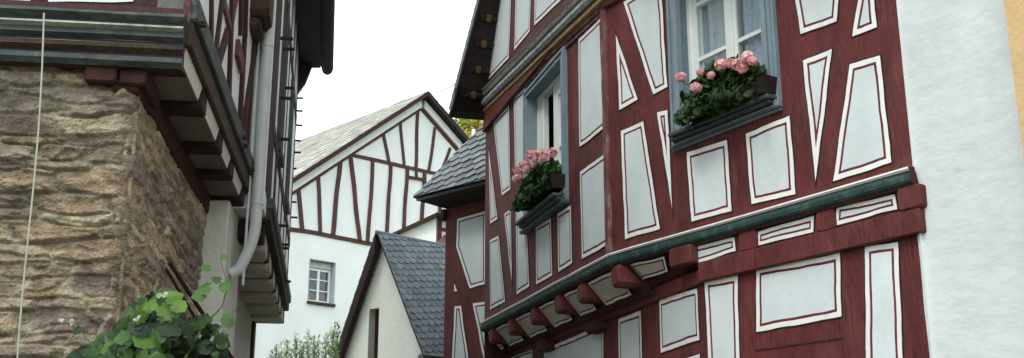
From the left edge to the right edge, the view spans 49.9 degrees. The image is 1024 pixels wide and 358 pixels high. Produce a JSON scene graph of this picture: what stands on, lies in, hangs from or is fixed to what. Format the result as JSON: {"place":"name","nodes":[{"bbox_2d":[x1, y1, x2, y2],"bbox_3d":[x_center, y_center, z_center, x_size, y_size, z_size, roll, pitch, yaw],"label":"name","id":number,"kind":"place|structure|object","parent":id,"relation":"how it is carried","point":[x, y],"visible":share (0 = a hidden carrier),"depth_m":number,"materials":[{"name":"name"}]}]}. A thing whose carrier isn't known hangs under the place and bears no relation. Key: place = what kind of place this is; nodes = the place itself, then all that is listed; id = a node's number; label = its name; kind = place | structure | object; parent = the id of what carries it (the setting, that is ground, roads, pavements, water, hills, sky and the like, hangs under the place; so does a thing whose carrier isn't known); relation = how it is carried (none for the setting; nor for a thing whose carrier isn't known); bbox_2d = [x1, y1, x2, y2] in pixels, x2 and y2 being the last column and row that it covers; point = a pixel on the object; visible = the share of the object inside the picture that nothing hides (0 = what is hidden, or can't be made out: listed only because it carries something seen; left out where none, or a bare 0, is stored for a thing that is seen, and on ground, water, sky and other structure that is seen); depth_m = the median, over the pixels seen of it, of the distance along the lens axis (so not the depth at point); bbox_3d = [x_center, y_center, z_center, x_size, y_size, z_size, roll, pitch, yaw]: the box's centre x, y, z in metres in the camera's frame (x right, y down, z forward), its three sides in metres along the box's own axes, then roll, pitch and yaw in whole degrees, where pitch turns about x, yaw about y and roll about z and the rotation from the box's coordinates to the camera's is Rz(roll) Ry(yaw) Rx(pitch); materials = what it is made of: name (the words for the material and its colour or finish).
{"place":"outdoors","nodes":[
{"label":"outdoors","id":0,"kind":"place"},
{"bbox_2d":[295,0,475,139],"label":"sky","id":1,"kind":"structure","parent":0,"point":[387,52],"materials":[{"name":"white"}]},
{"bbox_2d":[397,84,454,102],"bbox_3d":[-4.135,-1.244,32.472,2.758,7.031,31.018,6,-16,-20],"label":"overhead cable","id":2,"kind":"object","parent":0,"point":[430,92],"visible":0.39,"depth_m":31.08,"materials":[{"name":"metal"}]},
{"label":"ground","id":3,"kind":"structure","parent":0,"visible":0},
{"bbox_2d":[0,0,274,357],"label":"stone house","id":4,"kind":"structure","parent":3,"relation":"on","point":[148,167],"depth_m":5.47,"materials":[{"name":"brown stone"}]},
{"bbox_2d":[17,13,44,357],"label":"cord","id":5,"kind":"object","parent":4,"relation":"hanging from","point":[32,187],"visible":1,"depth_m":5.07,"materials":[{"name":"white"}]},
{"bbox_2d":[165,267,209,339],"bbox_3d":[-1.647,0.899,6.011,0.016,0.626,1.191,-2,-16,8],"label":"wooden stake","id":6,"kind":"object","parent":4,"relation":"attached to","point":[177,288],"visible":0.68,"depth_m":5.64,"materials":[{"name":"brown wood"}]},
{"bbox_2d":[167,260,233,357],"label":"wooden stake","id":7,"kind":"object","parent":4,"relation":"attached to","point":[183,283],"visible":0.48,"depth_m":5.69,"materials":[{"name":"brown wood"}]},
{"bbox_2d":[1,0,334,357],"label":"half timbered house","id":8,"kind":"structure","parent":3,"relation":"on","point":[303,38],"depth_m":11.08,"materials":[{"name":"paint"}]},
{"bbox_2d":[278,11,289,167],"bbox_3d":[-2.136,-0.835,10.314,0.070,1.430,0.360,3,-16,-9],"label":"window","id":9,"kind":"structure","parent":8,"relation":"in","point":[287,29],"depth_m":10.20,"materials":[{"name":"blue paint"}]},
{"bbox_2d":[285,78,294,214],"bbox_3d":[-2.438,-0.352,12.074,0.070,1.430,0.460,3,-16,-9],"label":"window","id":10,"kind":"structure","parent":8,"relation":"in","point":[292,92],"depth_m":11.93,"materials":[{"name":"blue paint"}]},
{"bbox_2d":[254,91,468,357],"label":"gabled house","id":11,"kind":"structure","parent":3,"relation":"on","point":[358,182],"depth_m":27.43,"materials":[{"name":"paint"}]},
{"bbox_2d":[307,258,335,306],"bbox_3d":[-4.609,2.498,26.393,0.789,1.089,0.280,14,-21,-42],"label":"window","id":12,"kind":"structure","parent":11,"relation":"in","point":[321,281],"depth_m":26.52,"materials":[{"name":"grey paint"}]},
{"bbox_2d":[413,125,725,357],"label":"half timbered house","id":13,"kind":"structure","parent":3,"relation":"on","point":[454,186],"depth_m":13.38,"materials":[{"name":"paint"}]},
{"bbox_2d":[449,0,934,357],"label":"half timbered house","id":14,"kind":"structure","parent":3,"relation":"on","point":[803,190],"depth_m":7.52,"materials":[{"name":"paint"}]},
{"bbox_2d":[509,147,564,211],"bbox_3d":[0.265,-0.035,9.613,0.302,0.465,1.221,4,-16,-15],"label":"flower box","id":15,"kind":"object","parent":14,"relation":"on","point":[543,179],"visible":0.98,"depth_m":9.55,"materials":[{"name":"green plant"}]},
{"bbox_2d":[514,45,569,234],"bbox_3d":[0.362,-0.316,10.045,0.390,1.425,1.280,4,-16,-15],"label":"window","id":16,"kind":"structure","parent":14,"relation":"in","point":[552,79],"depth_m":10.08,"materials":[{"name":"blue paint"}]},
{"bbox_2d":[666,0,782,151],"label":"window","id":17,"kind":"structure","parent":14,"relation":"in","point":[699,32],"depth_m":7.55,"materials":[{"name":"blue paint"}]},
{"bbox_2d":[673,50,776,128],"bbox_3d":[1.379,-0.603,7.172,0.295,0.412,0.806,9,-18,-31],"label":"flower box","id":18,"kind":"object","parent":14,"relation":"on","point":[720,86],"visible":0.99,"depth_m":7.07,"materials":[{"name":"green plant"}]},
{"bbox_2d":[896,0,1023,357],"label":"plastered house","id":19,"kind":"structure","parent":3,"relation":"on","point":[967,147],"depth_m":5.65,"materials":[{"name":"white paint"}]},
{"bbox_2d":[1004,0,1023,154],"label":"ochre house","id":20,"kind":"structure","parent":3,"relation":"on","point":[1014,11],"depth_m":5.37,"materials":[{"name":"paint"}]},
{"label":"lane","id":21,"kind":"structure","parent":0,"visible":0},
{"bbox_2d":[57,254,240,357],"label":"grape vine","id":22,"kind":"object","parent":21,"relation":"on","point":[134,333],"visible":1,"depth_m":4.66,"materials":[{"name":"green plant"}]},
{"bbox_2d":[267,321,342,357],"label":"shrub","id":23,"kind":"object","parent":21,"relation":"on","point":[329,352],"visible":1,"depth_m":12.98,"materials":[{"name":"green plant"}]},
{"bbox_2d":[338,230,444,357],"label":"slate roofed house","id":24,"kind":"structure","parent":21,"relation":"on","point":[396,309],"depth_m":15.03,"materials":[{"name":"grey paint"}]},
{"bbox_2d":[368,308,378,357],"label":"window","id":25,"kind":"structure","parent":24,"relation":"in","point":[373,313],"depth_m":15.09,"materials":[{"name":"brown paint"}]},
{"bbox_2d":[393,211,445,243],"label":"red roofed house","id":26,"kind":"structure","parent":21,"relation":"on","point":[432,227],"depth_m":20.80,"materials":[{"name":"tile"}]},
{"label":"hill","id":27,"kind":"structure","parent":0,"visible":0},
{"bbox_2d":[450,95,483,137],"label":"woodland","id":28,"kind":"object","parent":27,"relation":"on","point":[467,126],"visible":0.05,"depth_m":184.57,"materials":[{"name":"green plant"}]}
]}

